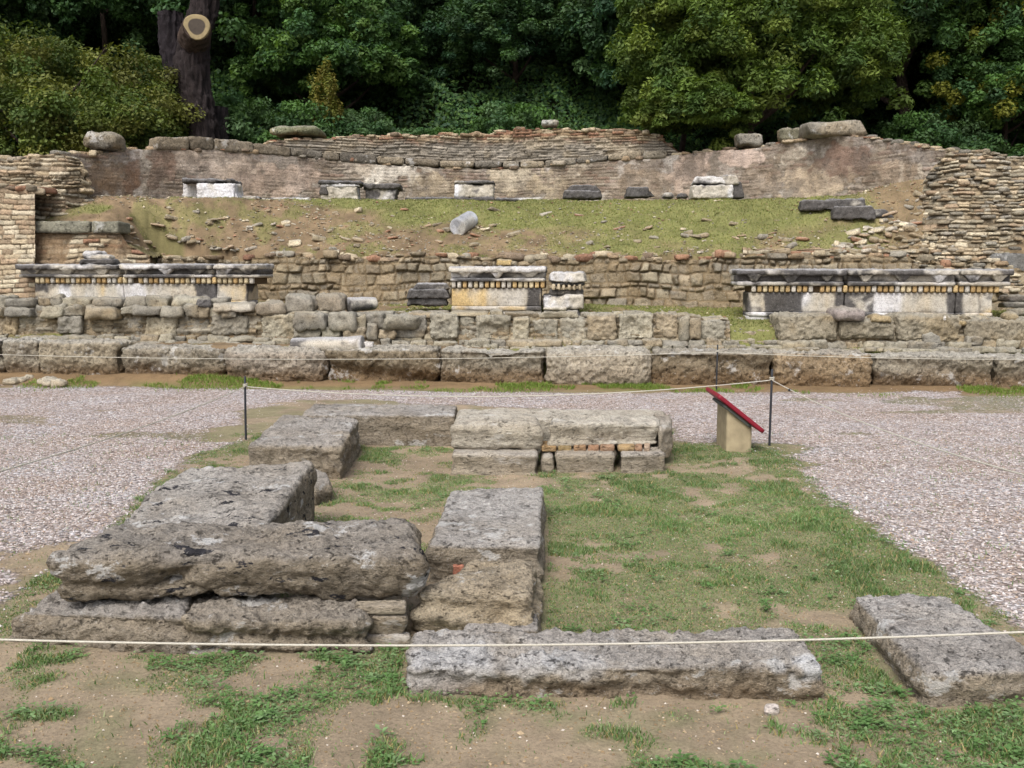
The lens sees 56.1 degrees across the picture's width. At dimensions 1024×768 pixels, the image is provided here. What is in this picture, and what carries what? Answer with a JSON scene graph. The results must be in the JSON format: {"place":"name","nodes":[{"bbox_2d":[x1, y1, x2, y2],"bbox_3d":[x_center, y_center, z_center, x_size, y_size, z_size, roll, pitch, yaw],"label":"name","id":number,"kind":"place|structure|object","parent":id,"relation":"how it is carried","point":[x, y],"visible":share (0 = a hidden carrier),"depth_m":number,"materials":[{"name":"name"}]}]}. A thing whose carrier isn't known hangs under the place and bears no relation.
{"place":"outdoors","nodes":[
{"label":"outdoors","id":0,"kind":"place"},
{"bbox_2d":[0,372,1023,767],"bbox_3d":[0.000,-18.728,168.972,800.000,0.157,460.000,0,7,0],"label":"ground","id":1,"kind":"structure","parent":0,"point":[358,730],"depth_m":5.29,"materials":[{"name":"gravel"}]},
{"bbox_2d":[2,336,50,372],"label":"kerb block","id":2,"kind":"structure","parent":1,"relation":"on","point":[14,350],"depth_m":13.67,"materials":[{"name":"stone"}]},
{"bbox_2d":[38,338,136,374],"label":"kerb block","id":3,"kind":"structure","parent":1,"relation":"on","point":[96,351],"depth_m":13.56,"materials":[{"name":"stone"}]},
{"bbox_2d":[9,590,191,653],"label":"poros block","id":4,"kind":"structure","parent":1,"relation":"on","point":[54,616],"depth_m":4.10,"materials":[{"name":"stone"}]},
{"bbox_2d":[121,342,227,374],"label":"kerb block","id":5,"kind":"structure","parent":1,"relation":"on","point":[151,360],"depth_m":13.48,"materials":[{"name":"stone"}]},
{"bbox_2d":[120,460,316,600],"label":"poros block","id":6,"kind":"structure","parent":1,"relation":"on","point":[252,496],"depth_m":5.15,"materials":[{"name":"grey stone"}]},
{"bbox_2d":[243,376,247,439],"bbox_3d":[-2.508,0.273,9.057,0.046,0.700,0.046,0,7,0],"label":"rope post","id":7,"kind":"object","parent":1,"relation":"on","point":[245,408],"visible":0.92,"depth_m":9.04,"materials":[{"name":"metal"}]},
{"bbox_2d":[246,380,770,396],"bbox_3d":[-0.079,0.032,8.861,4.872,0.184,0.009,0,7,4],"label":"rope","id":8,"kind":"object","parent":7,"relation":"attached to","point":[508,396],"visible":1,"depth_m":8.87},
{"bbox_2d":[181,594,373,653],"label":"poros block","id":9,"kind":"structure","parent":1,"relation":"on","point":[303,619],"depth_m":4.03,"materials":[{"name":"stone"}]},
{"bbox_2d":[46,517,430,602],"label":"poros block","id":10,"kind":"structure","parent":9,"relation":"on","point":[341,561],"depth_m":4.15,"materials":[{"name":"grey stone"}]},
{"bbox_2d":[224,344,330,381],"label":"kerb block","id":11,"kind":"structure","parent":1,"relation":"on","point":[254,361],"depth_m":13.37,"materials":[{"name":"stone"}]},
{"bbox_2d":[248,415,360,478],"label":"poros block","id":12,"kind":"structure","parent":1,"relation":"on","point":[330,447],"depth_m":7.51,"materials":[{"name":"stone"}]},
{"bbox_2d":[314,468,332,505],"bbox_3d":[-1.357,0.731,6.845,0.146,0.176,0.692,-1,7,-12],"label":"rough stone","id":13,"kind":"object","parent":1,"relation":"on","point":[323,490],"visible":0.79,"depth_m":6.60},
{"bbox_2d":[302,404,457,445],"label":"poros block","id":14,"kind":"structure","parent":1,"relation":"on","point":[405,425],"depth_m":8.73,"materials":[{"name":"stone"}]},
{"bbox_2d":[325,344,441,380],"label":"kerb block","id":15,"kind":"structure","parent":1,"relation":"on","point":[399,362],"depth_m":13.32,"materials":[{"name":"stone"}]},
{"bbox_2d":[290,335,364,351],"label":"broken column","id":16,"kind":"structure","parent":15,"relation":"on","point":[324,344],"depth_m":13.41,"materials":[{"name":"stone"}]},
{"bbox_2d":[366,631,410,643],"bbox_3d":[-0.549,1.113,4.132,0.242,0.091,0.082,0,7,0],"label":"squared stone","id":17,"kind":"object","parent":1,"relation":"on","point":[401,638],"visible":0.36,"depth_m":4.10,"materials":[{"name":"stone"}]},
{"bbox_2d":[368,609,407,633],"bbox_3d":[-0.547,1.025,4.159,0.202,0.097,0.135,0,7,0],"label":"squared stone","id":18,"kind":"object","parent":17,"relation":"on","point":[390,624],"visible":0.6,"depth_m":4.10,"materials":[{"name":"stone"}]},
{"bbox_2d":[355,600,406,614],"bbox_3d":[-0.564,0.959,4.130,0.226,0.044,0.093,0,7,0],"label":"squared stone","id":19,"kind":"object","parent":18,"relation":"on","point":[385,607],"visible":0.95,"depth_m":4.09,"materials":[{"name":"stone"}]},
{"bbox_2d":[409,559,543,631],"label":"broken block","id":20,"kind":"structure","parent":1,"relation":"on","point":[489,592],"depth_m":4.22,"materials":[{"name":"stone"}]},
{"bbox_2d":[425,487,546,582],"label":"poros slab","id":21,"kind":"structure","parent":1,"relation":"on","point":[504,525],"depth_m":5.21,"materials":[{"name":"stone"}]},
{"bbox_2d":[440,344,545,382],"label":"kerb block","id":22,"kind":"structure","parent":1,"relation":"on","point":[491,366],"depth_m":13.27,"materials":[{"name":"stone"}]},
{"bbox_2d":[451,448,538,475],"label":"block","id":23,"kind":"structure","parent":1,"relation":"on","point":[514,461],"depth_m":7.54,"materials":[{"name":"stone"}]},
{"bbox_2d":[450,414,543,449],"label":"pale block","id":24,"kind":"structure","parent":23,"relation":"on","point":[510,431],"depth_m":7.72,"materials":[{"name":"stone"}]},
{"bbox_2d":[464,614,541,632],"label":"poros slab","id":25,"kind":"structure","parent":1,"relation":"on","point":[534,626],"depth_m":4.13,"materials":[{"name":"stone"}]},
{"bbox_2d":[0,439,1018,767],"bbox_3d":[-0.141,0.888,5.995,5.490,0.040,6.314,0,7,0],"label":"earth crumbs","id":26,"kind":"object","parent":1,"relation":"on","point":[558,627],"visible":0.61,"depth_m":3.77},
{"bbox_2d":[0,444,1023,767],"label":"weeds","id":27,"kind":"object","parent":1,"relation":"on","point":[266,714],"visible":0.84,"depth_m":3.50,"materials":[{"name":"green plant"}]},
{"bbox_2d":[7,179,1023,379],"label":"terrace","id":28,"kind":"structure","parent":1,"relation":"on","point":[155,235],"depth_m":17.06,"materials":[{"name":"plant"}]},
{"bbox_2d":[0,181,61,297],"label":"brick pier","id":29,"kind":"structure","parent":28,"relation":"on","point":[17,225],"depth_m":15.62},
{"bbox_2d":[0,151,94,219],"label":"rubble wall","id":30,"kind":"structure","parent":28,"relation":"on","point":[66,177],"depth_m":16.48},
{"bbox_2d":[35,232,160,283],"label":"brick wall","id":31,"kind":"structure","parent":28,"relation":"on","point":[61,248],"depth_m":15.84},
{"bbox_2d":[35,221,91,233],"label":"stone lintel","id":32,"kind":"structure","parent":31,"relation":"on","point":[74,227],"depth_m":15.73,"materials":[{"name":"stone"}]},
{"bbox_2d":[92,221,130,233],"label":"stone lintel","id":33,"kind":"structure","parent":31,"relation":"on","point":[111,227],"depth_m":15.74,"materials":[{"name":"stone"}]},
{"bbox_2d":[15,263,274,306],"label":"marble entablature","id":34,"kind":"structure","parent":28,"relation":"on","point":[238,282],"depth_m":15.25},
{"bbox_2d":[79,251,119,264],"bbox_3d":[-6.599,-2.014,15.370,0.579,0.242,0.381,0,7,0],"label":"marble fragment","id":35,"kind":"object","parent":34,"relation":"on","point":[98,257],"visible":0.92,"depth_m":15.23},
{"bbox_2d":[182,178,243,197],"bbox_3d":[-5.654,-3.663,18.146,1.111,0.426,0.795,0,7,0],"label":"marble block","id":36,"kind":"object","parent":28,"relation":"on","point":[208,187],"depth_m":17.80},
{"bbox_2d":[318,180,363,199],"bbox_3d":[-3.395,-3.841,19.206,0.901,0.437,0.653,0,7,0],"label":"marble block","id":37,"kind":"object","parent":28,"relation":"on","point":[340,189],"depth_m":18.95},
{"bbox_2d":[363,183,402,199],"bbox_3d":[-2.609,-3.855,19.417,0.792,0.394,0.535,0,7,0],"label":"marble block","id":38,"kind":"object","parent":28,"relation":"on","point":[385,191],"depth_m":19.22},
{"bbox_2d":[407,282,450,306],"bbox_3d":[-1.326,-1.417,15.191,0.707,0.388,0.597,0,7,0],"label":"cornice fragment","id":39,"kind":"object","parent":28,"relation":"on","point":[426,294],"visible":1,"depth_m":14.95,"materials":[{"name":"stone"}]},
{"bbox_2d":[450,211,477,234],"bbox_3d":[-0.874,-2.930,17.515,0.330,0.469,0.623,3,7,24],"label":"column drum","id":40,"kind":"object","parent":28,"relation":"on","point":[463,223],"depth_m":17.32,"materials":[{"name":"stone"}]},
{"bbox_2d":[454,180,494,200],"bbox_3d":[-0.769,-3.962,19.782,0.856,0.452,0.586,0,7,0],"label":"marble block","id":41,"kind":"object","parent":28,"relation":"on","point":[482,190],"depth_m":19.53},
{"bbox_2d":[71,182,924,347],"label":"rubble crumbs","id":42,"kind":"object","parent":28,"relation":"on","point":[402,249],"visible":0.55,"depth_m":17.11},
{"bbox_2d":[449,265,547,314],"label":"marble entablature","id":43,"kind":"structure","parent":28,"relation":"on","point":[504,288],"depth_m":14.94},
{"bbox_2d":[49,127,970,200],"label":"exedra wall","id":44,"kind":"structure","parent":28,"relation":"on","point":[610,164],"depth_m":19.75,"materials":[{"name":"stone"}]},
{"bbox_2d":[83,131,126,151],"bbox_3d":[-7.363,-4.366,17.377,0.636,0.384,0.580,0,7,0],"label":"stone block","id":45,"kind":"object","parent":44,"relation":"on","point":[108,141],"depth_m":17.14,"materials":[{"name":"stone"}]},
{"bbox_2d":[270,125,326,138],"bbox_3d":[-4.459,-5.252,20.035,1.052,0.229,0.923,0,7,0],"label":"stone block","id":46,"kind":"object","parent":44,"relation":"on","point":[285,132],"depth_m":19.67,"materials":[{"name":"stone"}]},
{"bbox_2d":[734,133,762,147],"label":"stone block","id":47,"kind":"object","parent":44,"relation":"on","point":[752,140],"depth_m":19.33,"materials":[{"name":"stone"}]},
{"bbox_2d":[799,120,866,139],"bbox_3d":[6.188,-4.910,18.589,1.219,0.325,0.908,0,7,0],"label":"stone block","id":48,"kind":"object","parent":44,"relation":"on","point":[814,130],"depth_m":18.18,"materials":[{"name":"stone"}]},
{"bbox_2d":[0,293,1023,353],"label":"block wall","id":49,"kind":"structure","parent":28,"relation":"on","point":[150,319],"depth_m":14.17,"materials":[{"name":"stone"}]},
{"bbox_2d":[213,301,256,312],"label":"stone block","id":50,"kind":"object","parent":49,"relation":"on","point":[240,307],"depth_m":14.37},
{"bbox_2d":[255,299,285,315],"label":"stone block","id":51,"kind":"object","parent":49,"relation":"on","point":[272,307],"depth_m":14.41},
{"bbox_2d":[285,293,318,312],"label":"stone block","id":52,"kind":"object","parent":49,"relation":"on","point":[299,302],"depth_m":14.55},
{"bbox_2d":[315,292,346,311],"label":"stone block","id":53,"kind":"object","parent":49,"relation":"on","point":[332,302],"depth_m":14.54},
{"bbox_2d":[346,297,377,311],"bbox_3d":[-2.321,-1.228,14.831,0.461,0.239,0.236,-4,8,-32],"label":"column stump","id":54,"kind":"object","parent":49,"relation":"on","point":[354,304],"visible":0.97,"depth_m":14.75,"materials":[{"name":"stone"}]},
{"bbox_2d":[542,293,583,314],"bbox_3d":[0.811,-1.218,15.137,0.668,0.433,0.571,0,7,0],"label":"frieze fragment","id":55,"kind":"object","parent":49,"relation":"on","point":[567,302],"visible":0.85,"depth_m":14.89,"materials":[{"name":"stone"}]},
{"bbox_2d":[549,271,586,295],"bbox_3d":[0.882,-1.586,15.135,0.598,0.396,0.632,1,7,5],"label":"cornice fragment","id":56,"kind":"object","parent":55,"relation":"on","point":[562,279],"visible":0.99,"depth_m":14.88,"materials":[{"name":"stone"}]},
{"bbox_2d":[826,305,864,320],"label":"stone block","id":57,"kind":"object","parent":49,"relation":"on","point":[841,313],"depth_m":13.67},
{"bbox_2d":[563,185,601,200],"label":"marble block","id":58,"kind":"object","parent":28,"relation":"on","point":[582,192],"depth_m":19.48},
{"bbox_2d":[155,246,1023,310],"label":"retaining wall","id":59,"kind":"structure","parent":28,"relation":"on","point":[648,278],"depth_m":16.24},
{"bbox_2d":[624,187,654,198],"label":"marble block","id":60,"kind":"object","parent":28,"relation":"on","point":[638,192],"depth_m":19.24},
{"bbox_2d":[688,174,743,199],"bbox_3d":[4.044,-3.868,18.939,1.085,0.503,0.637,0,7,0],"label":"marble block","id":61,"kind":"object","parent":28,"relation":"on","point":[714,187],"depth_m":18.67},
{"bbox_2d":[798,199,837,211],"bbox_3d":[5.448,-3.169,17.091,0.681,0.216,0.528,1,7,11],"label":"cornice fragment","id":62,"kind":"object","parent":28,"relation":"on","point":[813,205],"visible":0.81,"depth_m":16.86,"materials":[{"name":"stone"}]},
{"bbox_2d":[830,205,875,220],"bbox_3d":[5.945,-2.982,16.802,0.752,0.271,0.535,1,7,10],"label":"cornice fragment","id":63,"kind":"object","parent":28,"relation":"on","point":[866,212],"visible":0.81,"depth_m":16.57,"materials":[{"name":"stone"}]},
{"bbox_2d":[729,268,1013,319],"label":"marble entablature","id":64,"kind":"structure","parent":28,"relation":"on","point":[868,291],"depth_m":14.48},
{"bbox_2d":[912,149,1023,294],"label":"eroded wall","id":65,"kind":"structure","parent":28,"relation":"on","point":[973,203],"depth_m":16.29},
{"bbox_2d":[989,253,1023,270],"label":"stone slab","id":66,"kind":"structure","parent":28,"relation":"on","point":[1015,260],"depth_m":15.82,"materials":[{"name":"stone"}]},
{"bbox_2d":[456,408,665,454],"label":"pale slab","id":67,"kind":"structure","parent":1,"relation":"on","point":[543,416],"depth_m":8.66,"materials":[{"name":"stone"}]},
{"bbox_2d":[555,446,617,472],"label":"block","id":68,"kind":"structure","parent":1,"relation":"on","point":[569,461],"depth_m":7.59,"materials":[{"name":"stone"}]},
{"bbox_2d":[547,413,659,447],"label":"pale block","id":69,"kind":"structure","parent":68,"relation":"on","point":[587,430],"depth_m":7.79,"materials":[{"name":"stone"}]},
{"bbox_2d":[544,344,651,384],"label":"kerb block","id":70,"kind":"structure","parent":1,"relation":"on","point":[589,366],"depth_m":13.01,"materials":[{"name":"stone"}]},
{"bbox_2d":[405,626,824,701],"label":"poros block","id":71,"kind":"structure","parent":1,"relation":"on","point":[778,671],"depth_m":3.64,"materials":[{"name":"stone"}]},
{"bbox_2d":[619,444,665,472],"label":"block","id":72,"kind":"structure","parent":1,"relation":"on","point":[651,460],"depth_m":7.57,"materials":[{"name":"stone"}]},
{"bbox_2d":[653,413,672,457],"bbox_3d":[1.294,0.441,8.145,0.174,0.308,0.759,0,7,4],"label":"rough stone","id":73,"kind":"object","parent":1,"relation":"on","point":[665,441],"visible":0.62,"depth_m":7.85,"materials":[{"name":"stone"}]},
{"bbox_2d":[651,347,773,384],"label":"kerb block","id":74,"kind":"structure","parent":1,"relation":"on","point":[692,366],"depth_m":13.03,"materials":[{"name":"stone"}]},
{"bbox_2d":[716,344,718,389],"bbox_3d":[2.682,-0.157,12.559,0.043,0.720,0.044,0,7,0],"label":"rope post","id":75,"kind":"object","parent":1,"relation":"on","point":[717,350],"visible":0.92,"depth_m":12.54,"materials":[{"name":"metal"}]},
{"bbox_2d":[0,352,715,359],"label":"rope","id":76,"kind":"object","parent":75,"relation":"attached to","point":[362,359],"visible":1,"depth_m":12.60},
{"bbox_2d":[705,387,764,452],"bbox_3d":[1.988,0.331,8.612,0.420,0.552,0.560,0,7,0],"label":"information board","id":77,"kind":"object","parent":1,"relation":"on","point":[734,428],"visible":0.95,"depth_m":8.41,"materials":[{"name":"beige paint"}]},
{"bbox_2d":[768,369,773,445],"bbox_3d":[2.351,0.263,8.722,0.045,0.800,0.046,0,7,0],"label":"rope post","id":78,"kind":"object","parent":1,"relation":"on","point":[770,409],"visible":0.96,"depth_m":8.71,"materials":[{"name":"metal"}]},
{"bbox_2d":[772,380,1023,475],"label":"rope","id":79,"kind":"object","parent":78,"relation":"attached to","point":[904,437],"visible":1,"depth_m":6.21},
{"bbox_2d":[767,348,872,386],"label":"kerb block","id":80,"kind":"structure","parent":1,"relation":"on","point":[839,369],"depth_m":12.81,"materials":[{"name":"stone"}]},
{"bbox_2d":[869,350,993,386],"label":"kerb block","id":81,"kind":"structure","parent":1,"relation":"on","point":[939,368],"depth_m":12.81,"materials":[{"name":"stone"}]},
{"bbox_2d":[849,593,1023,708],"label":"poros slab","id":82,"kind":"structure","parent":1,"relation":"on","point":[946,671],"depth_m":3.77,"materials":[{"name":"stone"}]},
{"bbox_2d":[984,352,1023,386],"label":"kerb block","id":83,"kind":"structure","parent":1,"relation":"on","point":[1006,373],"depth_m":12.76,"materials":[{"name":"stone"}]},
{"bbox_3d":[2.931,0.931,2.630,0.022,0.925,0.021,0,7,0],"label":"rope post","id":84,"kind":"object","parent":1,"relation":"on","visible":0},
{"bbox_2d":[0,631,1023,646],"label":"rope","id":85,"kind":"object","parent":84,"relation":"attached to","point":[477,645],"visible":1,"depth_m":2.63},
{"bbox_2d":[0,431,1023,767],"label":"grass","id":86,"kind":"structure","parent":0,"point":[808,525],"depth_m":4.87,"materials":[{"name":"plant"}]},
{"bbox_2d":[0,387,1023,631],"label":"gravel","id":87,"kind":"structure","parent":0,"point":[760,435],"depth_m":8.11,"materials":[{"name":"gravel"}]},
{"bbox_2d":[9,179,1023,397],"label":"slope grass","id":88,"kind":"structure","parent":0,"point":[644,386],"depth_m":16.80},
{"bbox_2d":[15,27,1023,150],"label":"wooded hillside","id":89,"kind":"structure","parent":0,"point":[465,89],"depth_m":27.35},
{"bbox_2d":[0,0,88,66],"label":"tree","id":90,"kind":"object","parent":89,"relation":"on","point":[59,33],"visible":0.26,"depth_m":25.94,"materials":[{"name":"green plant"}]},
{"bbox_2d":[0,0,185,85],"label":"tree","id":91,"kind":"object","parent":89,"relation":"on","point":[131,26],"visible":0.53,"depth_m":26.21,"materials":[{"name":"green plant"}]},
{"bbox_2d":[0,14,205,156],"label":"leafy bush","id":92,"kind":"object","parent":89,"relation":"on","point":[48,111],"visible":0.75,"depth_m":20.20,"materials":[{"name":"green plant"}]},
{"bbox_2d":[157,0,219,139],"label":"pine trunk","id":93,"kind":"object","parent":89,"relation":"on","point":[184,43],"visible":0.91,"depth_m":20.98,"materials":[{"name":"brown plant"}]},
{"bbox_2d":[214,106,229,139],"bbox_3d":[-6.731,-5.170,21.941,0.598,2.239,0.605,0,7,0],"label":"trunk","id":94,"kind":"object","parent":89,"relation":"on","point":[221,113],"visible":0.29,"depth_m":21.69,"materials":[{"name":"brown plant"}]},
{"bbox_2d":[144,89,304,141],"bbox_3d":[-6.767,-5.183,22.871,4.218,3.481,3.274,-1,7,-7],"label":"undergrowth shrub","id":95,"kind":"object","parent":89,"relation":"on","point":[239,117],"visible":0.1,"depth_m":22.36,"materials":[{"name":"green plant"}]},
{"bbox_2d":[128,0,357,101],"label":"tree","id":96,"kind":"object","parent":89,"relation":"on","point":[227,14],"visible":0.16,"depth_m":25.42,"materials":[{"name":"green plant"}]},
{"bbox_2d":[229,99,354,143],"bbox_3d":[-5.222,-5.315,23.615,4.284,3.242,3.325,-3,7,-23],"label":"undergrowth shrub","id":97,"kind":"object","parent":89,"relation":"on","point":[298,109],"visible":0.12,"depth_m":22.87,"materials":[{"name":"green plant"}]},
{"bbox_2d":[306,55,344,125],"bbox_3d":[-4.514,-6.175,23.311,0.910,3.432,0.814,0,7,0],"label":"thin tree","id":98,"kind":"object","parent":89,"relation":"on","point":[328,86],"visible":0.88,"depth_m":23.08,"materials":[{"name":"green plant"}]},
{"bbox_2d":[224,0,432,121],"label":"tree","id":99,"kind":"object","parent":89,"relation":"on","point":[371,53],"visible":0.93,"depth_m":24.41,"materials":[{"name":"green plant"}]},
{"bbox_2d":[256,0,448,101],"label":"tree","id":100,"kind":"object","parent":89,"relation":"on","point":[412,14],"visible":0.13,"depth_m":26.66,"materials":[{"name":"green plant"}]},
{"bbox_2d":[322,106,404,138],"bbox_3d":[-3.758,-5.703,24.328,2.823,2.648,3.638,-1,7,-10],"label":"undergrowth shrub","id":101,"kind":"object","parent":89,"relation":"on","point":[372,122],"visible":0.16,"depth_m":23.14,"materials":[{"name":"green plant"}]},
{"bbox_2d":[399,127,465,134],"bbox_3d":[-1.936,-5.288,23.978,2.902,2.206,3.739,3,7,23],"label":"undergrowth shrub","id":102,"kind":"object","parent":89,"relation":"on","point":[422,131],"visible":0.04,"depth_m":23.53,"materials":[{"name":"green plant"}]},
{"bbox_2d":[418,0,594,101],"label":"tree","id":103,"kind":"object","parent":89,"relation":"on","point":[466,29],"visible":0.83,"depth_m":25.70,"materials":[{"name":"green plant"}]},
{"bbox_2d":[458,100,554,168],"bbox_3d":[-0.065,-5.018,22.602,3.118,3.214,4.019,1,7,7],"label":"undergrowth shrub","id":104,"kind":"object","parent":89,"relation":"on","point":[493,110],"visible":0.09,"depth_m":22.07,"materials":[{"name":"green plant"}]},
{"bbox_2d":[8,0,1023,155],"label":"undergrowth","id":105,"kind":"object","parent":89,"relation":"on","point":[469,100],"visible":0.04,"depth_m":26.45,"materials":[{"name":"green plant"}]},
{"bbox_2d":[508,0,621,84],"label":"tree","id":106,"kind":"object","parent":89,"relation":"on","point":[568,56],"visible":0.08,"depth_m":26.04,"materials":[{"name":"green plant"}]},
{"bbox_2d":[550,0,771,137],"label":"tree","id":107,"kind":"object","parent":89,"relation":"on","point":[589,28],"visible":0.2,"depth_m":25.11,"materials":[{"name":"green plant"}]},
{"bbox_2d":[630,65,766,151],"bbox_3d":[3.727,-5.131,20.140,2.427,2.997,2.677,-6,9,-39],"label":"drooping bough shrub","id":108,"kind":"object","parent":89,"relation":"on","point":[682,102],"visible":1,"depth_m":19.49,"materials":[{"name":"green plant"}]},
{"bbox_2d":[603,0,914,149],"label":"overhanging tree","id":109,"kind":"object","parent":89,"relation":"on","point":[826,51],"visible":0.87,"depth_m":20.10,"materials":[{"name":"green plant"}]},
{"bbox_2d":[843,0,1023,126],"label":"overhanging tree","id":110,"kind":"object","parent":89,"relation":"on","point":[925,21],"visible":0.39,"depth_m":22.36,"materials":[{"name":"green plant"}]},
{"bbox_2d":[869,109,1010,152],"bbox_3d":[9.759,-5.131,23.237,4.095,2.895,3.178,5,8,34],"label":"undergrowth shrub","id":111,"kind":"object","parent":89,"relation":"on","point":[938,134],"visible":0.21,"depth_m":22.19,"materials":[{"name":"green plant"}]},
{"bbox_2d":[876,0,1023,119],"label":"tree","id":112,"kind":"object","parent":89,"relation":"on","point":[983,55],"visible":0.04,"depth_m":23.22,"materials":[{"name":"green plant"}]},
{"bbox_2d":[913,0,1023,156],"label":"leafy tree","id":113,"kind":"object","parent":89,"relation":"on","point":[989,91],"visible":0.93,"depth_m":22.28,"materials":[{"name":"green plant"}]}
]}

